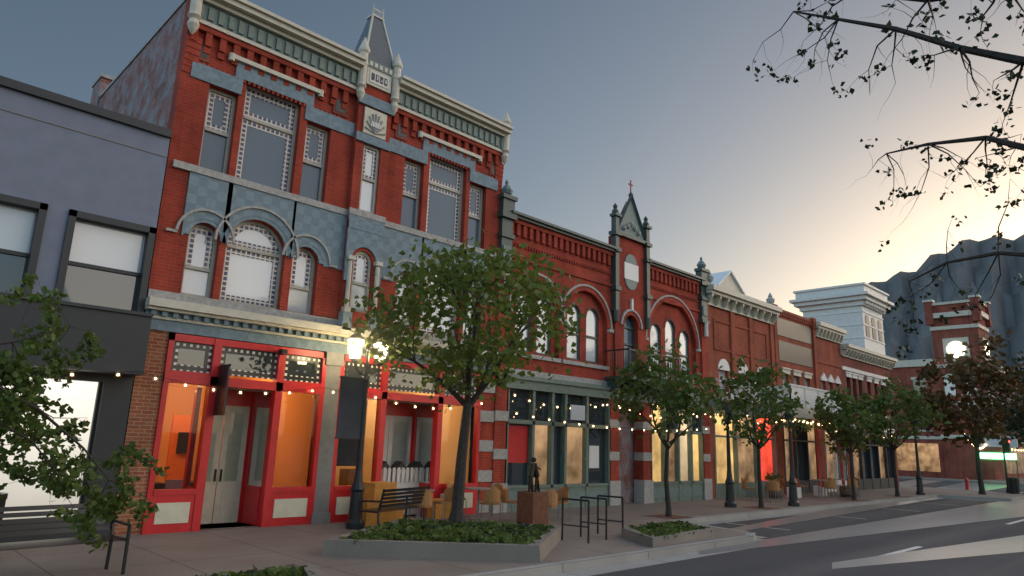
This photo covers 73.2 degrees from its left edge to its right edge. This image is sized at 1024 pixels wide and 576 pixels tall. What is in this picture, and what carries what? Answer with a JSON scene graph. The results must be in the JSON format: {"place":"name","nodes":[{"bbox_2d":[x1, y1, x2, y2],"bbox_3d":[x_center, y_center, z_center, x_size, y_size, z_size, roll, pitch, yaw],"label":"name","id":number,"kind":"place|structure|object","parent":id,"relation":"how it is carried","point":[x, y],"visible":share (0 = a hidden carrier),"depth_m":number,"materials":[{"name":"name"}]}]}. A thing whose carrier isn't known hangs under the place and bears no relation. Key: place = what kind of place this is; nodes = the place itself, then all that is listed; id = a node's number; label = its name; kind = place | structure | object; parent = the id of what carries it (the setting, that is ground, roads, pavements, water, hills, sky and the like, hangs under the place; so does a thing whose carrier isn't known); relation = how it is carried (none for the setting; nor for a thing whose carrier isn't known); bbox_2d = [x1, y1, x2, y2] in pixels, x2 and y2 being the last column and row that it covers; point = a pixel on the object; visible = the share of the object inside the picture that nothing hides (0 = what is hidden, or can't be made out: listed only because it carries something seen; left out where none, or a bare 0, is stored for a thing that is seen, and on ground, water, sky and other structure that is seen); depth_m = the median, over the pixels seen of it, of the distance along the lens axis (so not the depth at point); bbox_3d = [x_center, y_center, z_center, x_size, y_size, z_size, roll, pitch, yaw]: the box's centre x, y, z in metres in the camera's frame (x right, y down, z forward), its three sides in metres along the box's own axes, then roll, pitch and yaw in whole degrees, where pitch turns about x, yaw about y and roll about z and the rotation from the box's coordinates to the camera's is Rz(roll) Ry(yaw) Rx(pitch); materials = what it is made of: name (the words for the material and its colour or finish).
{"place":"outdoors","nodes":[
{"label":"outdoors","id":0,"kind":"place"},
{"bbox_2d":[0,486,1023,575],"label":"pavement","id":1,"kind":"structure","parent":0,"point":[211,552],"depth_m":12.05,"materials":[{"name":"concrete"}]},
{"bbox_2d":[0,492,7,525],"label":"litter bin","id":2,"kind":"object","parent":1,"relation":"on","point":[3,500],"visible":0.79,"depth_m":10.12,"materials":[{"name":"black metal"}]},
{"bbox_2d":[0,502,131,574],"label":"bench","id":3,"kind":"object","parent":1,"relation":"on","point":[111,536],"visible":0.84,"depth_m":8.95,"materials":[{"name":"black metal"}]},
{"bbox_2d":[0,272,169,552],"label":"tree","id":4,"kind":"object","parent":1,"relation":"on","point":[14,405],"visible":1,"depth_m":7.61,"materials":[{"name":"green plant"}]},
{"bbox_2d":[345,328,388,529],"bbox_3d":[-3.266,3.006,15.054,1.060,4.270,0.400,14,-17,-43],"label":"twin street lamp","id":5,"kind":"object","parent":1,"relation":"on","point":[357,488],"visible":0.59,"depth_m":14.89,"materials":[{"name":"black metal"}]},
{"bbox_2d":[334,376,364,438],"bbox_3d":[-3.481,2.592,14.909,0.650,1.320,0.050,14,-17,-43],"label":"banner","id":6,"kind":"object","parent":5,"relation":"attached to","point":[350,406],"visible":1,"depth_m":14.88,"materials":[{"name":"grey fabric"}]},
{"bbox_2d":[357,486,429,529],"bbox_3d":[-2.474,4.672,14.625,0.620,0.887,1.746,-4,-14,25],"label":"bench","id":7,"kind":"object","parent":1,"relation":"on","point":[395,506],"visible":0.77,"depth_m":14.31,"materials":[{"name":"black metal"}]},
{"bbox_2d":[362,481,451,525],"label":"hay bales","id":8,"kind":"object","parent":1,"relation":"on","point":[373,490],"visible":0.57,"depth_m":15.50,"materials":[{"name":"yellow plant"}]},
{"bbox_2d":[408,485,453,519],"bbox_3d":[-2.080,5.020,16.033,1.596,0.851,1.614,14,-17,-43],"label":"cafe set","id":9,"kind":"object","parent":1,"relation":"on","point":[427,500],"visible":0.38,"depth_m":15.53,"materials":[{"name":"brown wicker"}]},
{"bbox_2d":[447,482,502,521],"bbox_3d":[-0.685,5.348,17.286,1.375,0.851,1.799,14,-17,-43],"label":"cafe set","id":10,"kind":"object","parent":1,"relation":"on","point":[492,495],"visible":0.74,"depth_m":16.50,"materials":[{"name":"brown wicker"}]},
{"bbox_2d":[517,457,547,524],"bbox_3d":[0.477,4.663,15.713,0.500,1.570,0.500,14,-17,-43],"label":"bronze statue","id":11,"kind":"object","parent":1,"relation":"on","point":[532,506],"visible":0.99,"depth_m":15.53,"materials":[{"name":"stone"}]},
{"bbox_2d":[499,484,569,524],"bbox_3d":[0.762,5.360,17.126,1.574,0.851,1.651,14,-17,-43],"label":"cafe set","id":12,"kind":"object","parent":1,"relation":"on","point":[555,498],"visible":0.66,"depth_m":17.10,"materials":[{"name":"brown wicker"}]},
{"bbox_2d":[195,495,908,575],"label":"planters","id":13,"kind":"object","parent":1,"relation":"on","point":[442,539],"visible":1,"depth_m":11.65,"materials":[{"name":"concrete"}]},
{"bbox_2d":[343,228,588,522],"bbox_3d":[-0.748,1.893,14.941,5.979,6.115,5.723,14,-17,-43],"label":"tree","id":14,"kind":"object","parent":13,"relation":"on","point":[446,280],"visible":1,"depth_m":14.32,"materials":[{"name":"green plant"}]},
{"bbox_2d":[561,495,623,542],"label":"bike racks","id":15,"kind":"object","parent":1,"relation":"on","point":[588,522],"visible":1,"depth_m":14.28,"materials":[{"name":"black metal"}]},
{"bbox_2d":[603,338,742,516],"bbox_3d":[4.539,4.029,19.993,3.834,5.046,3.712,-4,-14,24],"label":"tree","id":16,"kind":"object","parent":1,"relation":"on","point":[656,374],"visible":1,"depth_m":19.66,"materials":[{"name":"green plant"}]},
{"bbox_2d":[722,402,736,507],"bbox_3d":[7.439,5.685,23.674,0.400,3.520,0.400,14,-17,-43],"label":"street lamp","id":17,"kind":"object","parent":1,"relation":"on","point":[730,496],"visible":0.91,"depth_m":23.47,"materials":[{"name":"black metal"}]},
{"bbox_2d":[741,477,782,502],"bbox_3d":[9.879,7.849,26.851,1.698,0.851,1.610,14,-17,-43],"label":"cafe set","id":18,"kind":"object","parent":1,"relation":"on","point":[775,485],"visible":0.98,"depth_m":26.61,"materials":[{"name":"brown wicker"}]},
{"bbox_2d":[710,354,816,507],"bbox_3d":[8.522,4.904,23.817,3.357,5.276,4.069,-5,-15,29],"label":"tree","id":19,"kind":"object","parent":1,"relation":"on","point":[786,404],"visible":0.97,"depth_m":23.55,"materials":[{"name":"green plant"}]},
{"bbox_2d":[765,486,783,498],"bbox_3d":[10.807,8.419,28.405,0.740,0.480,0.740,14,-17,-43],"label":"barrel planter","id":20,"kind":"object","parent":1,"relation":"on","point":[777,494],"visible":0.35,"depth_m":28.10,"materials":[{"name":"brown wood"}]},
{"bbox_2d":[765,471,783,485],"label":"barrel plants","id":21,"kind":"object","parent":20,"relation":"on","point":[770,477],"visible":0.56,"depth_m":28.53,"materials":[{"name":"green plant"}]},
{"bbox_2d":[783,411,799,506],"bbox_3d":[10.131,6.077,25.022,0.400,3.520,0.400,14,-17,-43],"label":"street lamp","id":22,"kind":"object","parent":1,"relation":"on","point":[793,495],"visible":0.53,"depth_m":24.80,"materials":[{"name":"black metal"}]},
{"bbox_2d":[795,477,837,499],"bbox_3d":[13.418,8.672,29.985,1.493,0.851,1.727,14,-17,-43],"label":"cafe set","id":23,"kind":"object","parent":1,"relation":"on","point":[830,483],"visible":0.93,"depth_m":29.78,"materials":[{"name":"brown wicker"}]},
{"bbox_2d":[822,477,859,495],"bbox_3d":[15.152,9.061,31.461,1.680,0.851,1.592,14,-17,-43],"label":"cafe set","id":24,"kind":"object","parent":1,"relation":"on","point":[856,483],"visible":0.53,"depth_m":31.19,"materials":[{"name":"grey paint"}]},
{"bbox_2d":[839,486,857,497],"bbox_3d":[14.918,9.041,30.564,0.740,0.480,0.740,14,-17,-43],"label":"barrel planter","id":25,"kind":"object","parent":1,"relation":"on","point":[845,491],"visible":0.75,"depth_m":30.32,"materials":[{"name":"brown wood"}]},
{"bbox_2d":[817,413,869,485],"bbox_3d":[14.939,7.168,30.965,1.932,3.471,1.662,5,-13,-13],"label":"tree","id":26,"kind":"object","parent":25,"relation":"on","point":[833,448],"visible":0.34,"depth_m":30.91,"materials":[{"name":"green plant"}]},
{"bbox_2d":[804,386,894,499],"bbox_3d":[14.533,6.586,29.351,3.542,4.811,3.835,-1,-13,13],"label":"tree","id":27,"kind":"object","parent":1,"relation":"on","point":[876,426],"visible":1,"depth_m":29.22,"materials":[{"name":"green plant"}]},
{"bbox_2d":[852,373,951,495],"bbox_3d":[18.268,7.077,33.391,4.102,5.868,4.718,2,-13,0],"label":"tree","id":28,"kind":"object","parent":1,"relation":"on","point":[884,401],"visible":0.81,"depth_m":32.66,"materials":[{"name":"green plant"}]},
{"bbox_2d":[908,415,924,494],"bbox_3d":[20.654,8.329,35.189,1.060,4.270,0.400,14,-17,-43],"label":"street lamp","id":29,"kind":"object","parent":1,"relation":"on","point":[920,489],"visible":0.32,"depth_m":34.89,"materials":[{"name":"black metal"}]},
{"bbox_2d":[902,329,1023,494],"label":"tree","id":30,"kind":"object","parent":1,"relation":"on","point":[972,375],"visible":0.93,"depth_m":37.33,"materials":[{"name":"green plant"}]},
{"bbox_2d":[1006,477,1019,493],"bbox_3d":[28.325,11.154,38.935,0.580,0.900,0.565,14,-17,-43],"label":"litter bin","id":31,"kind":"object","parent":1,"relation":"on","point":[1013,485],"visible":0.98,"depth_m":38.77,"materials":[{"name":"black metal"}]},
{"bbox_2d":[0,0,1023,315],"label":"sky","id":32,"kind":"structure","parent":0,"point":[740,174],"materials":[{"name":"blue"}]},
{"bbox_2d":[490,180,712,512],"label":"building","id":33,"kind":"structure","parent":0,"point":[631,293],"depth_m":23.05,"materials":[{"name":"brick"}]},
{"bbox_2d":[592,479,1023,575],"bbox_3d":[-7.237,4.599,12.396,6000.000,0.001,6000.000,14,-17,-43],"label":"ground","id":34,"kind":"structure","parent":0,"point":[814,558],"depth_m":14.42,"materials":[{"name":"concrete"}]},
{"bbox_2d":[0,75,171,542],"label":"building","id":35,"kind":"structure","parent":34,"relation":"on","point":[81,184],"depth_m":12.58,"materials":[{"name":"grey paint"}]},
{"bbox_2d":[90,0,513,535],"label":"building block","id":36,"kind":"structure","parent":34,"relation":"on","point":[312,181],"depth_m":15.86,"materials":[{"name":"brick"}]},
{"bbox_2d":[705,269,898,498],"bbox_3d":[8.796,5.769,43.091,23.180,12.220,23.370,14,-17,-43],"label":"building row","id":37,"kind":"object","parent":34,"relation":"on","point":[831,338],"visible":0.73,"depth_m":33.49,"materials":[{"name":"brick"}]},
{"bbox_2d":[69,371,1021,450],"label":"string lights","id":38,"kind":"object","parent":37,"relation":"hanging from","point":[155,378],"visible":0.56,"depth_m":17.53,"materials":[{"name":"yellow glass"}]},
{"bbox_2d":[699,479,1023,568],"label":"road tyre tracks","id":39,"kind":"object","parent":34,"relation":"on","point":[991,511],"visible":0.65,"depth_m":19.16,"materials":[{"name":"grey asphalt"}]},
{"bbox_2d":[721,492,1023,555],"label":"road markings","id":40,"kind":"object","parent":34,"relation":"on","point":[907,549],"visible":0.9,"depth_m":15.67,"materials":[{"name":"paint"}]},
{"bbox_2d":[746,0,1023,358],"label":"tree","id":41,"kind":"object","parent":34,"relation":"on","point":[963,50],"visible":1,"depth_m":4.52,"materials":[{"name":"green plant"}]},
{"bbox_2d":[888,282,1023,479],"bbox_3d":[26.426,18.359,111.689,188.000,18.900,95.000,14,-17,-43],"label":"clock tower","id":42,"kind":"structure","parent":34,"relation":"on","point":[938,457],"depth_m":67.99,"materials":[{"name":"red brick"}]},
{"bbox_2d":[899,476,1023,486],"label":"pavement blocks","id":43,"kind":"structure","parent":34,"relation":"on","point":[1021,480],"depth_m":60.04,"materials":[{"name":"concrete"}]},
{"bbox_2d":[1003,398,1023,449],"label":"tree","id":44,"kind":"object","parent":43,"relation":"on","point":[1021,440],"visible":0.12,"depth_m":65.97,"materials":[{"name":"green plant"}]},
{"bbox_2d":[964,436,1019,492],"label":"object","id":45,"kind":"object","parent":34,"relation":"on","point":[1006,453],"visible":0.69,"depth_m":57.32,"materials":[{"name":"white"}]},
{"bbox_2d":[971,351,1023,439],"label":"tree","id":46,"kind":"object","parent":34,"relation":"on","point":[1016,420],"visible":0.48,"depth_m":51.73,"materials":[{"name":"green plant"}]},
{"bbox_2d":[868,234,1023,370],"bbox_3d":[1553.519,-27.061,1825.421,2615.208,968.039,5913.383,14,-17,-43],"label":"mountains","id":47,"kind":"structure","parent":0,"point":[1006,300],"depth_m":2776.66,"materials":[{"name":"grey stone"}]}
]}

